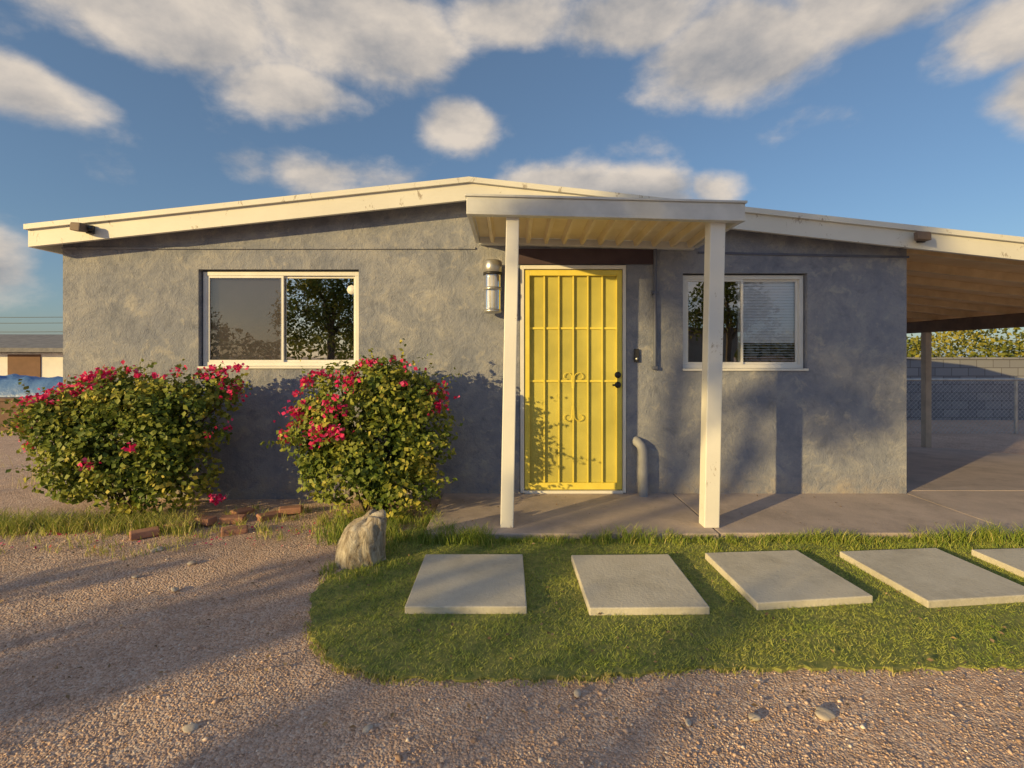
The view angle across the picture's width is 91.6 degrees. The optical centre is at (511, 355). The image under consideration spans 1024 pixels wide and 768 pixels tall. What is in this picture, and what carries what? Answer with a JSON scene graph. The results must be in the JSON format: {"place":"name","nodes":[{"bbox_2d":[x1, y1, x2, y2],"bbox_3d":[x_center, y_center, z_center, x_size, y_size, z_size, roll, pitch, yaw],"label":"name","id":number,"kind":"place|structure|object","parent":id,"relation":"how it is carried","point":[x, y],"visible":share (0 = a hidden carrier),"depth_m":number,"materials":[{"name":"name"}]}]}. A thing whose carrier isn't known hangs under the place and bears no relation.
{"place":"outdoors","nodes":[
{"label":"outdoors","id":0,"kind":"place"},
{"bbox_2d":[0,317,42,317],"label":"overhead wire","id":1,"kind":"object","parent":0,"point":[21,317],"visible":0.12,"depth_m":33.99,"materials":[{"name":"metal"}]},
{"bbox_2d":[0,523,314,548],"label":"fallen petals","id":2,"kind":"object","parent":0,"point":[187,533],"visible":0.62,"depth_m":3.53,"materials":[{"name":"plant"}]},
{"bbox_2d":[0,420,1023,767],"bbox_3d":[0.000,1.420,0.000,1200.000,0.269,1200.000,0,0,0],"label":"ground","id":3,"kind":"structure","parent":0,"point":[236,550],"depth_m":1.92,"materials":[{"name":"brown gravel"}]},
{"bbox_2d":[0,402,51,429],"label":"courses","id":4,"kind":"object","parent":3,"relation":"on","point":[4,416],"depth_m":8.60,"materials":[{"name":"brown brick"}]},
{"bbox_2d":[0,397,55,401],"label":"coping","id":5,"kind":"object","parent":4,"relation":"on","point":[2,399],"depth_m":8.57,"materials":[{"name":"beige concrete"}]},
{"bbox_2d":[0,374,62,396],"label":"blue tarp cover","id":6,"kind":"object","parent":3,"relation":"on","point":[10,386],"visible":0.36,"depth_m":11.43,"materials":[{"name":"plastic"}]},
{"bbox_2d":[0,352,62,376],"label":"walls","id":7,"kind":"structure","parent":3,"relation":"on","point":[51,365],"depth_m":26.00,"materials":[{"name":"white paint"}]},
{"bbox_2d":[8,354,40,376],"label":"openings","id":8,"kind":"object","parent":7,"relation":"attached to","point":[25,364],"visible":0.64,"depth_m":25.95,"materials":[{"name":"brown wood"}]},
{"bbox_2d":[0,334,62,351],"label":"roof","id":9,"kind":"structure","parent":7,"relation":"on","point":[31,342],"depth_m":26.70,"materials":[{"name":"grey"}]},
{"bbox_2d":[0,353,62,353],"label":"trim","id":10,"kind":"structure","parent":7,"relation":"attached to","point":[31,353],"depth_m":25.90,"materials":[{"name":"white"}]},
{"bbox_2d":[0,358,251,517],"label":"bougainvillea bush","id":11,"kind":"object","parent":3,"relation":"on","point":[160,455],"visible":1,"depth_m":3.79,"materials":[{"name":"green plant"}]},
{"bbox_2d":[129,526,159,539],"bbox_3d":[-2.620,1.266,3.550,0.170,0.050,0.084,0,0,-40],"label":"loose brick","id":12,"kind":"object","parent":3,"relation":"on","point":[142,533],"visible":0.94,"depth_m":3.53,"materials":[{"name":"red brick"}]},
{"bbox_2d":[150,546,163,552],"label":"rock","id":13,"kind":"object","parent":3,"relation":"on","point":[154,549],"visible":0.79,"depth_m":3.28,"materials":[{"name":"stone"}]},
{"bbox_2d":[171,587,178,591],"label":"rock","id":14,"kind":"object","parent":3,"relation":"on","point":[174,589],"visible":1,"depth_m":2.74,"materials":[{"name":"stone"}]},
{"bbox_2d":[163,521,192,530],"bbox_3d":[-2.479,1.266,3.699,0.170,0.050,0.084,2,3,-6],"label":"loose brick","id":15,"kind":"object","parent":3,"relation":"on","point":[180,522],"visible":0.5,"depth_m":3.68,"materials":[{"name":"red brick"}]},
{"bbox_2d":[182,723,198,732],"bbox_3d":[-1.114,1.292,1.722,0.055,0.022,0.039,0,0,0],"label":"rock","id":16,"kind":"object","parent":3,"relation":"on","point":[190,727],"visible":1,"depth_m":1.72,"materials":[{"name":"stone"}]},
{"bbox_2d":[187,560,196,564],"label":"rock","id":17,"kind":"object","parent":3,"relation":"on","point":[192,562],"visible":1,"depth_m":3.09,"materials":[{"name":"stone"}]},
{"bbox_2d":[191,514,216,525],"bbox_3d":[-2.350,1.256,3.800,0.170,0.050,0.084,0,0,17],"label":"loose brick","id":18,"kind":"object","parent":3,"relation":"on","point":[207,520],"visible":0.74,"depth_m":3.77,"materials":[{"name":"red brick"}]},
{"bbox_2d":[219,514,245,523],"bbox_3d":[-2.159,1.266,3.849,0.170,0.050,0.084,2,3,-11],"label":"loose brick","id":19,"kind":"object","parent":3,"relation":"on","point":[227,519],"visible":0.87,"depth_m":3.82,"materials":[{"name":"red brick"}]},
{"bbox_2d":[221,525,247,536],"bbox_3d":[-2.018,1.276,3.619,0.170,0.050,0.084,4,4,-29],"label":"loose brick","id":20,"kind":"object","parent":3,"relation":"on","point":[236,530],"visible":0.96,"depth_m":3.60,"materials":[{"name":"red brick"}]},
{"bbox_2d":[230,506,254,514],"bbox_3d":[-2.196,1.276,4.051,0.084,0.050,0.170,9,-2,22],"label":"loose brick","id":21,"kind":"object","parent":3,"relation":"on","point":[247,511],"visible":0.67,"depth_m":4.04,"materials":[{"name":"red brick"}]},
{"bbox_2d":[256,510,281,521],"bbox_3d":[-1.927,1.276,3.950,0.084,0.050,0.170,7,1,39],"label":"loose brick","id":22,"kind":"object","parent":3,"relation":"on","point":[272,514],"visible":0.81,"depth_m":3.92,"materials":[{"name":"brick"}]},
{"bbox_2d":[279,505,301,514],"bbox_3d":[-1.800,1.256,4.050,0.170,0.050,0.084,0,0,-17],"label":"loose brick","id":23,"kind":"object","parent":3,"relation":"on","point":[288,509],"visible":0.94,"depth_m":4.02,"materials":[{"name":"red brick"}]},
{"bbox_2d":[335,509,386,569],"bbox_3d":[-0.942,1.143,3.114,0.327,0.344,0.269,0,0,0],"label":"boulder","id":24,"kind":"object","parent":3,"relation":"on","point":[361,541],"visible":0.98,"depth_m":3.03,"materials":[{"name":"grey stone"}]},
{"bbox_2d":[259,338,463,519],"bbox_3d":[-1.118,0.581,3.943,1.465,1.440,0.888,0,0,0],"label":"bougainvillea bush","id":25,"kind":"object","parent":3,"relation":"on","point":[394,402],"visible":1,"depth_m":3.78,"materials":[{"name":"green plant"}]},
{"bbox_2d":[362,724,372,732],"bbox_3d":[-0.498,1.292,1.721,0.030,0.018,0.043,0,0,27],"label":"rock","id":26,"kind":"object","parent":3,"relation":"on","point":[367,728],"visible":1,"depth_m":1.72,"materials":[{"name":"stone"}]},
{"bbox_2d":[63,201,906,499],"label":"walls","id":27,"kind":"structure","parent":3,"relation":"on","point":[833,419],"depth_m":4.50,"materials":[{"name":"paint"}]},
{"bbox_2d":[61,247,474,248],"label":"roof ledger trim","id":28,"kind":"structure","parent":27,"relation":"attached to","point":[267,247],"depth_m":4.48,"materials":[{"name":"paint"}]},
{"bbox_2d":[198,366,356,368],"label":"sill","id":29,"kind":"structure","parent":27,"relation":"attached to","point":[281,367],"depth_m":4.48,"materials":[{"name":"white paint"}]},
{"bbox_2d":[203,272,358,365],"bbox_3d":[-2.109,-0.335,4.570,1.424,0.861,0.050,0,0,0],"label":"frame","id":30,"kind":"object","parent":27,"relation":"attached to","point":[206,274],"visible":0.7,"depth_m":4.54,"materials":[{"name":"white plastic"}]},
{"bbox_2d":[211,278,279,359],"bbox_3d":[-2.440,-0.335,4.600,0.680,0.820,0.001,0,0,0],"label":"window","id":31,"kind":"structure","parent":30,"relation":"attached to","point":[245,318],"depth_m":4.60,"materials":[{"name":"glass"}]},
{"bbox_2d":[207,276,284,361],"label":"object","id":32,"kind":"object","parent":30,"relation":"attached to","point":[209,318],"visible":1,"depth_m":4.55,"materials":[{"name":"white plastic"}]},
{"bbox_2d":[280,276,354,361],"bbox_3d":[-1.780,-0.335,4.583,0.695,0.789,0.020,0,0,0],"label":"sash slide","id":33,"kind":"object","parent":30,"relation":"attached to","point":[319,277],"visible":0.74,"depth_m":4.57,"materials":[{"name":"white plastic"}]},
{"bbox_2d":[285,279,353,359],"bbox_3d":[-1.780,-0.335,4.583,0.653,0.749,0.001,0,0,0],"label":"glass","id":34,"kind":"object","parent":30,"relation":"attached to","point":[319,319],"visible":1,"depth_m":4.58,"materials":[{"name":"clear glass"}]},
{"bbox_2d":[347,285,353,294],"bbox_3d":[-1.475,-0.605,4.580,0.090,0.090,0.002,0,0,0],"label":"security sticker","id":35,"kind":"object","parent":30,"relation":"attached to","point":[350,289],"visible":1,"depth_m":4.58,"materials":[{"name":"white paper"}]},
{"bbox_2d":[483,259,501,313],"bbox_3d":[-0.170,-0.604,4.400,0.169,0.462,0.198,0,0,0],"label":"wall lantern","id":36,"kind":"object","parent":27,"relation":"attached to","point":[492,271],"depth_m":4.33,"materials":[{"name":"metal"}]},
{"bbox_2d":[524,270,524,488],"bbox_3d":[0.550,0.195,4.660,1.100,2.200,0.020,0,0,0],"label":"backing","id":37,"kind":"object","parent":27,"relation":"attached to","point":[524,379],"depth_m":4.65,"materials":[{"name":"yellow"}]},
{"bbox_2d":[520,265,625,493],"bbox_3d":[0.552,0.214,4.520,0.955,2.059,0.080,0,0,0],"label":"jamb","id":38,"kind":"object","parent":27,"relation":"attached to","point":[573,267],"visible":0.91,"depth_m":4.49,"materials":[{"name":"white wood"}]},
{"bbox_2d":[525,270,621,488],"bbox_3d":[0.555,0.220,4.522,0.880,1.985,0.045,0,0,0],"label":"security door","id":39,"kind":"structure","parent":38,"relation":"attached to","point":[612,395],"depth_m":4.54,"materials":[{"name":"yellow paint"}]},
{"bbox_2d":[543,276,602,482],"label":"bars","id":40,"kind":"object","parent":39,"relation":"attached to","point":[573,379],"visible":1,"depth_m":4.51,"materials":[{"name":"yellow paint"}]},
{"bbox_2d":[530,327,615,381],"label":"cross bars","id":41,"kind":"object","parent":39,"relation":"attached to","point":[571,328],"visible":1,"depth_m":4.53,"materials":[{"name":"yellow paint"}]},
{"bbox_2d":[615,372,620,377],"bbox_3d":[0.955,0.175,4.488,0.060,0.060,0.024,0,0,0],"label":"lock","id":42,"kind":"object","parent":39,"relation":"attached to","point":[617,374],"visible":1,"depth_m":4.48,"materials":[{"name":"metal"}]},
{"bbox_2d":[634,349,638,361],"bbox_3d":[1.123,0.000,4.482,0.045,0.120,0.033,0,0,0],"label":"doorbell","id":43,"kind":"object","parent":27,"relation":"attached to","point":[636,355],"visible":1,"depth_m":4.47,"materials":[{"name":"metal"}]},
{"bbox_2d":[631,436,647,496],"bbox_3d":[1.142,0.990,4.442,0.091,0.530,0.146,0,0,-39],"label":"vent pipe","id":44,"kind":"object","parent":27,"relation":"attached to","point":[638,443],"visible":0.96,"depth_m":4.39,"materials":[{"name":"metal"}]},
{"bbox_2d":[651,249,658,368],"bbox_3d":[1.285,-0.425,4.476,0.060,1.100,0.047,0,0,0],"label":"electrical conduit","id":45,"kind":"object","parent":27,"relation":"attached to","point":[654,292],"visible":0.98,"depth_m":4.46,"materials":[{"name":"grey metal"}]},
{"bbox_2d":[688,282,793,361],"bbox_3d":[2.108,-0.159,5.420,1.706,1.349,1.550,0,0,0],"label":"room","id":46,"kind":"object","parent":27,"relation":"attached to","point":[695,315],"depth_m":6.20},
{"bbox_2d":[683,275,802,367],"bbox_3d":[2.108,-0.308,4.570,1.106,0.849,0.050,0,0,0],"label":"frame","id":47,"kind":"object","parent":27,"relation":"attached to","point":[799,278],"visible":0.6,"depth_m":4.54,"materials":[{"name":"white plastic"}]},
{"bbox_2d":[686,279,742,363],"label":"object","id":48,"kind":"object","parent":47,"relation":"attached to","point":[741,310],"visible":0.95,"depth_m":4.55,"materials":[{"name":"white plastic"}]},
{"bbox_2d":[737,280,797,363],"bbox_3d":[2.350,-0.308,4.583,0.550,0.777,0.020,0,0,0],"label":"sash slide","id":49,"kind":"object","parent":47,"relation":"attached to","point":[795,321],"visible":0.98,"depth_m":4.57,"materials":[{"name":"white plastic"}]},
{"bbox_2d":[743,282,793,360],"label":"blind slats","id":50,"kind":"object","parent":47,"relation":"attached to","point":[768,308],"visible":0.87,"depth_m":4.60,"materials":[{"name":"white plastic"}]},
{"bbox_2d":[683,368,808,370],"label":"sill","id":51,"kind":"structure","parent":27,"relation":"attached to","point":[753,369],"depth_m":4.48,"materials":[{"name":"white plastic"}]},
{"bbox_2d":[698,251,908,257],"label":"ledger trim","id":52,"kind":"structure","parent":27,"relation":"attached to","point":[795,254],"depth_m":4.49,"materials":[{"name":"blue paint"}]},
{"bbox_3d":[1.760,-1.070,6.783,11.880,0.917,4.935,0,0,0],"label":"roof sheet","id":53,"kind":"object","parent":27,"relation":"on","visible":0},
{"bbox_2d":[28,183,1023,260],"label":"fascia board","id":54,"kind":"object","parent":53,"relation":"attached to","point":[458,192],"visible":0.88,"depth_m":4.30,"materials":[{"name":"paint"}]},
{"bbox_2d":[30,244,62,254],"bbox_3d":[-4.173,-1.012,6.755,0.035,0.143,4.890,0,0,0],"label":"eave board","id":55,"kind":"object","parent":54,"relation":"attached to","point":[57,249],"visible":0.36,"depth_m":4.51,"materials":[{"name":"paint"}]},
{"bbox_2d":[70,222,94,233],"bbox_3d":[-3.651,-1.086,4.236,0.153,0.083,0.126,0,0,0],"label":"beam end","id":56,"kind":"object","parent":54,"relation":"attached to","point":[81,227],"visible":1,"depth_m":4.21,"materials":[{"name":"wood"}]},
{"bbox_2d":[23,177,1023,242],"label":"drip edge","id":57,"kind":"object","parent":54,"relation":"attached to","point":[484,181],"visible":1,"depth_m":4.27,"materials":[{"name":"paint"}]},
{"bbox_2d":[914,231,930,242],"bbox_3d":[3.499,-1.010,4.236,0.153,0.082,0.126,0,0,0],"label":"flood light","id":58,"kind":"object","parent":54,"relation":"attached to","point":[922,236],"visible":1,"depth_m":4.19,"materials":[{"name":"metal"}]},
{"bbox_2d":[0,515,1022,730],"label":"fallen leaves","id":59,"kind":"object","parent":3,"relation":"on","point":[558,706],"visible":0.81,"depth_m":2.14,"materials":[{"name":"brown plant"}]},
{"bbox_2d":[0,437,1023,687],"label":"wild grass","id":60,"kind":"structure","parent":3,"relation":"on","point":[12,525],"depth_m":3.45,"materials":[{"name":"green plant"}]},
{"bbox_2d":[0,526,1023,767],"bbox_3d":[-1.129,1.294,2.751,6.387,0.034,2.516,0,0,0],"label":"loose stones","id":61,"kind":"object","parent":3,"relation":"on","point":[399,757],"visible":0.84,"depth_m":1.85,"materials":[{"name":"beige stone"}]},
{"bbox_2d":[426,493,718,538],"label":"porch slab","id":62,"kind":"structure","parent":3,"relation":"on","point":[537,515],"depth_m":3.90,"materials":[{"name":"grey concrete"}]},
{"bbox_2d":[574,689,580,697],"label":"rock","id":63,"kind":"object","parent":3,"relation":"on","point":[577,693],"visible":1,"depth_m":1.89,"materials":[{"name":"stone"}]},
{"bbox_2d":[465,194,747,527],"bbox_3d":[0.670,0.046,4.016,2.010,2.397,0.958,0,0,0],"label":"porch cover","id":64,"kind":"object","parent":3,"relation":"on","point":[512,223],"visible":1,"depth_m":3.60,"materials":[{"name":"white wood"}]},
{"bbox_2d":[518,249,652,263],"bbox_3d":[0.640,-0.891,4.489,1.320,0.137,0.021,0,0,0],"label":"door header","id":65,"kind":"object","parent":64,"relation":"attached to","point":[585,256],"depth_m":4.48},
{"bbox_2d":[308,525,1023,682],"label":"artificial turf","id":66,"kind":"structure","parent":3,"relation":"on","point":[829,663],"depth_m":2.32,"materials":[{"name":"green plant"}]},
{"bbox_2d":[405,554,526,613],"bbox_3d":[-0.235,1.270,2.796,0.618,0.050,0.655,0,0,0],"label":"stepping stone","id":67,"kind":"object","parent":66,"relation":"on","point":[469,583],"visible":0.91,"depth_m":2.69,"materials":[{"name":"concrete"}]},
{"bbox_2d":[571,554,709,614],"bbox_3d":[0.676,1.270,2.789,0.613,0.050,0.669,0,0,0],"label":"stepping stone","id":68,"kind":"object","parent":66,"relation":"on","point":[651,584],"visible":0.9,"depth_m":2.68,"materials":[{"name":"concrete"}]},
{"bbox_2d":[705,550,872,609],"bbox_3d":[1.529,1.270,2.849,0.643,0.050,0.641,0,0,-5],"label":"stepping stone","id":69,"kind":"object","parent":66,"relation":"on","point":[764,580],"visible":0.97,"depth_m":2.75,"materials":[{"name":"concrete"}]},
{"bbox_2d":[840,548,1023,607],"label":"stepping stone","id":70,"kind":"object","parent":66,"relation":"on","point":[932,577],"visible":0.89,"depth_m":2.79,"materials":[{"name":"concrete"}]},
{"bbox_2d":[971,548,1023,577],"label":"stepping stone","id":71,"kind":"object","parent":66,"relation":"on","point":[1011,560],"visible":0.94,"depth_m":3.08,"materials":[{"name":"concrete"}]},
{"bbox_2d":[685,718,690,725],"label":"rock","id":72,"kind":"object","parent":3,"relation":"on","point":[688,721],"visible":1,"depth_m":1.75,"materials":[{"name":"stone"}]},
{"bbox_2d":[748,713,760,720],"bbox_3d":[0.865,1.292,1.778,0.047,0.019,0.036,0,0,-9],"label":"rock","id":73,"kind":"object","parent":3,"relation":"on","point":[755,716],"visible":0.99,"depth_m":1.77,"materials":[{"name":"stone"}]},
{"bbox_2d":[815,706,835,720],"bbox_3d":[1.122,1.291,1.788,0.068,0.032,0.065,0,0,-36],"label":"rock","id":74,"kind":"object","parent":3,"relation":"on","point":[824,713],"visible":1,"depth_m":1.78,"materials":[{"name":"stone"}]},
{"bbox_2d":[674,493,1017,537],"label":"walk slab","id":75,"kind":"structure","parent":3,"relation":"on","point":[890,514],"depth_m":3.90,"materials":[{"name":"concrete"}]},
{"bbox_2d":[907,249,1023,447],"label":"carport","id":76,"kind":"object","parent":3,"relation":"on","point":[951,292],"visible":0.54,"depth_m":6.40,"materials":[{"name":"paint"}]},
{"bbox_2d":[907,360,1023,419],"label":"wall","id":77,"kind":"structure","parent":3,"relation":"on","point":[955,369],"depth_m":12.00,"materials":[{"name":"concrete"}]},
{"bbox_2d":[907,357,1023,359],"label":"cap","id":78,"kind":"object","parent":77,"relation":"on","point":[970,358],"depth_m":11.98,"materials":[{"name":"concrete"}]},
{"bbox_2d":[907,327,1023,356],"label":"hedge row","id":79,"kind":"object","parent":3,"relation":"on","point":[915,348],"visible":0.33,"depth_m":15.03,"materials":[{"name":"green plant"}]},
{"bbox_2d":[907,376,1023,433],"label":"chain link fence","id":80,"kind":"object","parent":3,"relation":"on","point":[1015,379],"visible":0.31,"depth_m":9.90,"materials":[{"name":"metal"}]},
{"bbox_2d":[907,447,1023,490],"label":"carport slab rear","id":81,"kind":"structure","parent":3,"relation":"on","point":[940,469],"depth_m":5.75,"materials":[{"name":"grey concrete"}]},
{"bbox_2d":[907,491,1023,534],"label":"carport slab","id":82,"kind":"structure","parent":3,"relation":"on","point":[1004,508],"depth_m":4.20,"materials":[{"name":"grey concrete"}]},
{"bbox_2d":[0,0,1023,356],"label":"sky","id":83,"kind":"structure","parent":0,"point":[911,112],"materials":[{"name":"blue"}]}
]}

